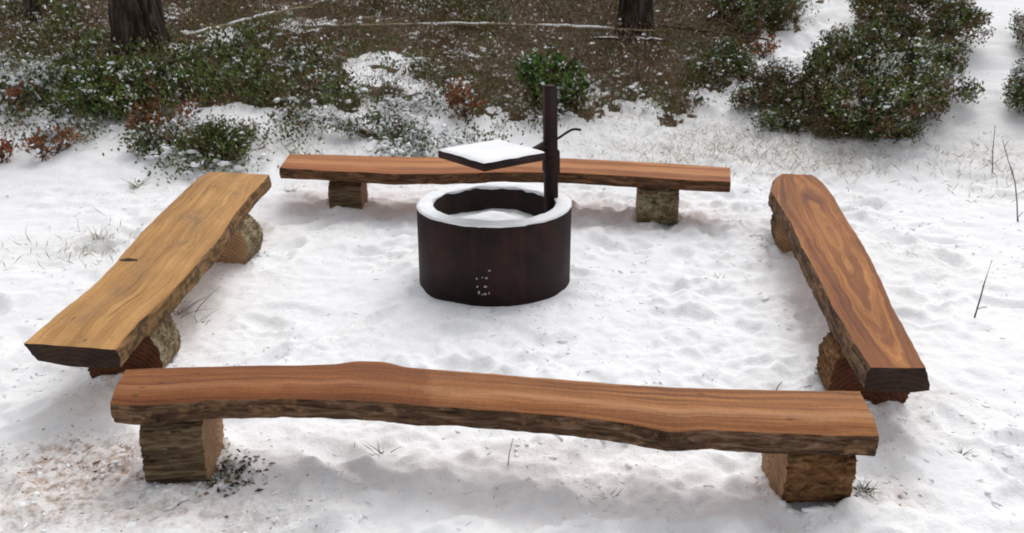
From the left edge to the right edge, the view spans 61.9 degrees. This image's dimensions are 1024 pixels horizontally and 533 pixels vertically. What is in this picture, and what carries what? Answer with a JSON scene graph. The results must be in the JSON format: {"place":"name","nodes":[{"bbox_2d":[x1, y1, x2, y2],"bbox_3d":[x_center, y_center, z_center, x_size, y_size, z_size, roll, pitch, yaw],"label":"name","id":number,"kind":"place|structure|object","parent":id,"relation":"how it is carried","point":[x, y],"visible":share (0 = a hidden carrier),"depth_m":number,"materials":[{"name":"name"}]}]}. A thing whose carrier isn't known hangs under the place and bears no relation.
{"place":"outdoors","nodes":[
{"label":"outdoors","id":0,"kind":"place"},
{"bbox_2d":[0,0,1023,532],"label":"ground","id":1,"kind":"structure","parent":0,"point":[318,266],"depth_m":4.15,"materials":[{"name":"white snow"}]},
{"bbox_2d":[0,132,26,163],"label":"oak seedling","id":2,"kind":"object","parent":1,"relation":"on","point":[8,148],"visible":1,"depth_m":6.44,"materials":[{"name":"brown plant"}]},
{"bbox_2d":[3,80,41,109],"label":"oak seedling","id":3,"kind":"object","parent":1,"relation":"on","point":[16,92],"visible":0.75,"depth_m":7.13,"materials":[{"name":"brown plant"}]},
{"bbox_2d":[23,0,41,23],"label":"pine tree","id":4,"kind":"object","parent":1,"relation":"on","point":[28,5],"visible":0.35,"depth_m":8.58,"materials":[{"name":"brown plant"}]},
{"bbox_2d":[0,58,66,106],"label":"green bush","id":5,"kind":"object","parent":1,"relation":"on","point":[46,72],"visible":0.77,"depth_m":7.28,"materials":[{"name":"green plant"}]},
{"bbox_2d":[22,126,86,160],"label":"oak seedling","id":6,"kind":"object","parent":1,"relation":"on","point":[37,143],"visible":1,"depth_m":6.47,"materials":[{"name":"brown plant"}]},
{"bbox_2d":[60,242,97,255],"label":"grass tuft","id":7,"kind":"object","parent":1,"relation":"on","point":[82,248],"visible":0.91,"depth_m":4.97,"materials":[{"name":"beige plant"}]},
{"bbox_2d":[82,225,116,241],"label":"grass tuft","id":8,"kind":"object","parent":1,"relation":"on","point":[100,234],"visible":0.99,"depth_m":5.12,"materials":[{"name":"beige plant"}]},
{"bbox_2d":[21,52,188,124],"bbox_3d":[-3.337,-1.454,7.052,1.298,0.554,0.897,0,20,0],"label":"green bush","id":9,"kind":"object","parent":1,"relation":"on","point":[99,78],"visible":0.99,"depth_m":6.98,"materials":[{"name":"green plant"}]},
{"bbox_2d":[120,176,152,188],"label":"grass tuft","id":10,"kind":"object","parent":1,"relation":"on","point":[142,183],"visible":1,"depth_m":6.03,"materials":[{"name":"beige plant"}]},
{"bbox_2d":[108,0,170,59],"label":"pine tree","id":11,"kind":"object","parent":1,"relation":"on","point":[133,19],"visible":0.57,"depth_m":7.75,"materials":[{"name":"brown plant"}]},
{"bbox_2d":[24,172,271,378],"bbox_3d":[-1.641,0.018,4.309,0.494,0.378,2.654,-1,20,-3],"label":"slab bench","id":12,"kind":"object","parent":1,"relation":"on","point":[116,319],"visible":0.91,"depth_m":3.66,"materials":[{"name":"brown wood"}]},
{"bbox_2d":[120,121,182,155],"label":"green bush","id":13,"kind":"object","parent":1,"relation":"on","point":[145,138],"visible":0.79,"depth_m":6.43,"materials":[{"name":"green plant"}]},
{"bbox_2d":[122,94,201,134],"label":"oak seedling","id":14,"kind":"object","parent":1,"relation":"on","point":[181,109],"visible":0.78,"depth_m":6.79,"materials":[{"name":"brown plant"}]},
{"bbox_2d":[173,290,215,317],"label":"grass tuft","id":15,"kind":"object","parent":1,"relation":"on","point":[181,311],"visible":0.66,"depth_m":4.09,"materials":[{"name":"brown plant"}]},
{"bbox_2d":[191,309,218,323],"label":"grass tuft","id":16,"kind":"object","parent":1,"relation":"on","point":[203,320],"visible":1,"depth_m":4.00,"materials":[{"name":"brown plant"}]},
{"bbox_2d":[171,114,259,168],"bbox_3d":[-2.221,-0.940,6.421,0.677,0.406,0.463,0,20,0],"label":"green bush","id":17,"kind":"object","parent":1,"relation":"on","point":[218,138],"visible":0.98,"depth_m":6.32,"materials":[{"name":"green plant"}]},
{"bbox_2d":[0,0,441,126],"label":"bilberry","id":18,"kind":"object","parent":1,"relation":"on","point":[228,55],"visible":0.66,"depth_m":7.58,"materials":[{"name":"green plant"}]},
{"bbox_2d":[205,468,242,483],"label":"grass tuft","id":19,"kind":"object","parent":1,"relation":"on","point":[219,475],"visible":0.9,"depth_m":2.81,"materials":[{"name":"grey plant"}]},
{"bbox_2d":[181,445,276,501],"bbox_3d":[-0.950,0.685,2.838,0.354,0.071,0.305,0,20,0],"label":"leaf mould","id":20,"kind":"object","parent":1,"relation":"on","point":[236,471],"visible":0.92,"depth_m":2.83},
{"bbox_2d":[190,0,330,37],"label":"fallen branch","id":21,"kind":"object","parent":1,"relation":"on","point":[310,5],"visible":0.9,"depth_m":8.26,"materials":[{"name":"wood"}]},
{"bbox_2d":[0,30,733,185],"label":"snowy undergrowth","id":22,"kind":"object","parent":1,"relation":"on","point":[18,58],"visible":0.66,"depth_m":6.89,"materials":[{"name":"green plant"}]},
{"bbox_2d":[315,104,436,147],"bbox_3d":[-1.079,-1.113,6.835,0.990,0.357,0.491,0,20,0],"label":"green bush","id":23,"kind":"object","parent":1,"relation":"on","point":[348,124],"visible":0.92,"depth_m":6.77,"materials":[{"name":"green plant"}]},
{"bbox_2d":[363,440,403,455],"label":"grass tuft","id":24,"kind":"object","parent":1,"relation":"on","point":[377,450],"visible":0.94,"depth_m":2.96,"materials":[{"name":"plant"}]},
{"bbox_2d":[0,0,801,181],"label":"snow clots","id":25,"kind":"object","parent":1,"relation":"on","point":[418,103],"visible":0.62,"depth_m":7.13,"materials":[{"name":"white snow"}]},
{"bbox_2d":[0,0,810,124],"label":"fallen twigs","id":26,"kind":"object","parent":1,"relation":"on","point":[505,28],"depth_m":8.23,"materials":[{"name":"brown wood"}]},
{"bbox_2d":[0,0,828,133],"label":"heather","id":27,"kind":"object","parent":1,"relation":"on","point":[539,2],"visible":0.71,"depth_m":8.12,"materials":[{"name":"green plant"}]},
{"bbox_2d":[443,76,486,122],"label":"oak seedling","id":28,"kind":"object","parent":1,"relation":"on","point":[460,97],"visible":0.98,"depth_m":7.15,"materials":[{"name":"brown plant"}]},
{"bbox_2d":[1,420,929,532],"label":"sawdust","id":29,"kind":"object","parent":1,"relation":"on","point":[68,465],"visible":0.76,"depth_m":2.86,"materials":[{"name":"brown wood"}]},
{"bbox_2d":[110,361,878,502],"bbox_3d":[-0.098,0.556,2.794,2.414,0.348,0.373,1,20,4],"label":"slab bench","id":30,"kind":"object","parent":1,"relation":"on","point":[809,446],"visible":1,"depth_m":2.70,"materials":[{"name":"brown wood"}]},
{"bbox_2d":[416,85,580,306],"bbox_3d":[-0.092,-0.388,4.395,0.800,1.048,0.808,11,23,28],"label":"fire ring","id":31,"kind":"object","parent":1,"relation":"on","point":[493,244],"visible":0.99,"depth_m":4.20,"materials":[{"name":"metal"}]},
{"bbox_2d":[279,154,730,223],"bbox_3d":[-0.086,-0.498,5.672,3.006,0.346,0.612,3,20,7],"label":"slab bench","id":32,"kind":"object","parent":1,"relation":"on","point":[658,186],"visible":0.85,"depth_m":5.48,"materials":[{"name":"brown wood"}]},
{"bbox_2d":[0,82,1023,271],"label":"dry grass","id":33,"kind":"structure","parent":1,"relation":"on","point":[691,161],"depth_m":6.56,"materials":[{"name":"brown plant"}]},
{"bbox_2d":[514,41,593,110],"bbox_3d":[0.358,-1.622,7.353,0.684,0.595,0.488,0,20,0],"label":"green bush","id":34,"kind":"object","parent":1,"relation":"on","point":[571,79],"visible":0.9,"depth_m":7.30,"materials":[{"name":"green plant"}]},
{"bbox_2d":[344,0,828,93],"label":"lingonberry","id":35,"kind":"object","parent":1,"relation":"on","point":[484,8],"visible":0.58,"depth_m":8.58,"materials":[{"name":"green plant"}]},
{"bbox_2d":[590,483,619,501],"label":"grass tuft","id":36,"kind":"object","parent":1,"relation":"on","point":[602,496],"visible":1,"depth_m":2.71,"materials":[{"name":"grey plant"}]},
{"bbox_2d":[574,29,679,40],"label":"fallen branch","id":37,"kind":"object","parent":1,"relation":"on","point":[647,39],"visible":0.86,"depth_m":8.24,"materials":[{"name":"wood"}]},
{"bbox_2d":[615,0,653,40],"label":"pine tree","id":38,"kind":"object","parent":1,"relation":"on","point":[634,12],"visible":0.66,"depth_m":8.41,"materials":[{"name":"brown plant"}]},
{"bbox_2d":[652,24,768,40],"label":"fallen branch","id":39,"kind":"object","parent":1,"relation":"on","point":[698,30],"visible":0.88,"depth_m":8.25,"materials":[{"name":"wood"}]},
{"bbox_2d":[699,10,733,20],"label":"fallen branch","id":40,"kind":"object","parent":1,"relation":"on","point":[708,18],"visible":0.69,"depth_m":8.53,"materials":[{"name":"wood"}]},
{"bbox_2d":[682,37,761,84],"bbox_3d":[1.908,-1.838,7.705,0.670,0.423,0.575,-10,22,-26],"label":"heather bush","id":41,"kind":"object","parent":1,"relation":"on","point":[721,60],"visible":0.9,"depth_m":7.66,"materials":[{"name":"green plant"}]},
{"bbox_2d":[704,0,802,35],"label":"heather bush","id":42,"kind":"object","parent":1,"relation":"on","point":[786,9],"visible":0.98,"depth_m":8.35,"materials":[{"name":"green plant"}]},
{"bbox_2d":[739,34,781,58],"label":"oak seedling","id":43,"kind":"object","parent":1,"relation":"on","point":[768,45],"visible":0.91,"depth_m":7.95,"materials":[{"name":"brown plant"}]},
{"bbox_2d":[724,55,817,114],"bbox_3d":[2.292,-1.495,7.231,0.749,0.524,0.794,16,25,37],"label":"heather bush","id":44,"kind":"object","parent":1,"relation":"on","point":[770,87],"visible":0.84,"depth_m":7.17,"materials":[{"name":"green plant"}]},
{"bbox_2d":[747,95,825,137],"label":"juniper bush","id":45,"kind":"object","parent":1,"relation":"on","point":[796,115],"visible":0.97,"depth_m":6.91,"materials":[{"name":"green plant"}]},
{"bbox_2d":[768,174,929,404],"bbox_3d":[1.535,0.055,4.206,0.384,0.377,2.764,4,20,10],"label":"slab bench","id":46,"kind":"object","parent":1,"relation":"on","point":[867,349],"visible":0.93,"depth_m":3.48,"materials":[{"name":"brown wood"}]},
{"bbox_2d":[806,102,893,144],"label":"heather bush","id":47,"kind":"object","parent":1,"relation":"on","point":[836,122],"visible":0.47,"depth_m":6.74,"materials":[{"name":"green plant"}]},
{"bbox_2d":[852,474,881,500],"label":"grass tuft","id":48,"kind":"object","parent":1,"relation":"on","point":[864,489],"visible":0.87,"depth_m":2.69,"materials":[{"name":"grey plant"}]},
{"bbox_2d":[793,9,956,143],"bbox_3d":[2.968,-1.534,6.864,1.270,0.977,1.296,0,20,0],"label":"juniper bush","id":49,"kind":"object","parent":1,"relation":"on","point":[887,71],"visible":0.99,"depth_m":6.71,"materials":[{"name":"green plant"}]},
{"bbox_2d":[857,109,928,145],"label":"juniper bush","id":50,"kind":"object","parent":1,"relation":"on","point":[905,132],"visible":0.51,"depth_m":6.70,"materials":[{"name":"green plant"}]},
{"bbox_2d":[845,0,995,47],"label":"heather bush","id":51,"kind":"object","parent":1,"relation":"on","point":[947,18],"visible":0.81,"depth_m":7.85,"materials":[{"name":"green plant"}]},
{"bbox_2d":[899,28,986,111],"bbox_3d":[3.505,-1.647,7.180,0.831,0.649,0.864,0,20,0],"label":"juniper bush","id":52,"kind":"object","parent":1,"relation":"on","point":[953,56],"visible":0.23,"depth_m":7.07,"materials":[{"name":"green plant"}]},
{"bbox_2d":[948,444,972,460],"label":"grass tuft","id":53,"kind":"object","parent":1,"relation":"on","point":[961,452],"visible":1,"depth_m":2.95,"materials":[{"name":"grey plant"}]},
{"bbox_2d":[974,260,991,317],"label":"dry stalk","id":54,"kind":"object","parent":1,"relation":"on","point":[977,308],"visible":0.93,"depth_m":4.02,"materials":[{"name":"brown plant"}]},
{"bbox_2d":[986,129,997,172],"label":"dry stalk","id":55,"kind":"object","parent":1,"relation":"on","point":[992,163],"visible":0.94,"depth_m":6.18,"materials":[{"name":"brown plant"}]},
{"bbox_2d":[1000,58,1023,113],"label":"juniper bush","id":56,"kind":"object","parent":1,"relation":"on","point":[1014,87],"visible":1,"depth_m":6.93,"materials":[{"name":"green plant"}]},
{"bbox_2d":[1003,140,1022,221],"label":"dry stalk","id":57,"kind":"object","parent":1,"relation":"on","point":[1015,184],"visible":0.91,"depth_m":5.37,"materials":[{"name":"brown plant"}]},
{"bbox_2d":[1005,10,1023,52],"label":"juniper bush","id":58,"kind":"object","parent":1,"relation":"on","point":[1019,23],"visible":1,"depth_m":7.99,"materials":[{"name":"green plant"}]}
]}

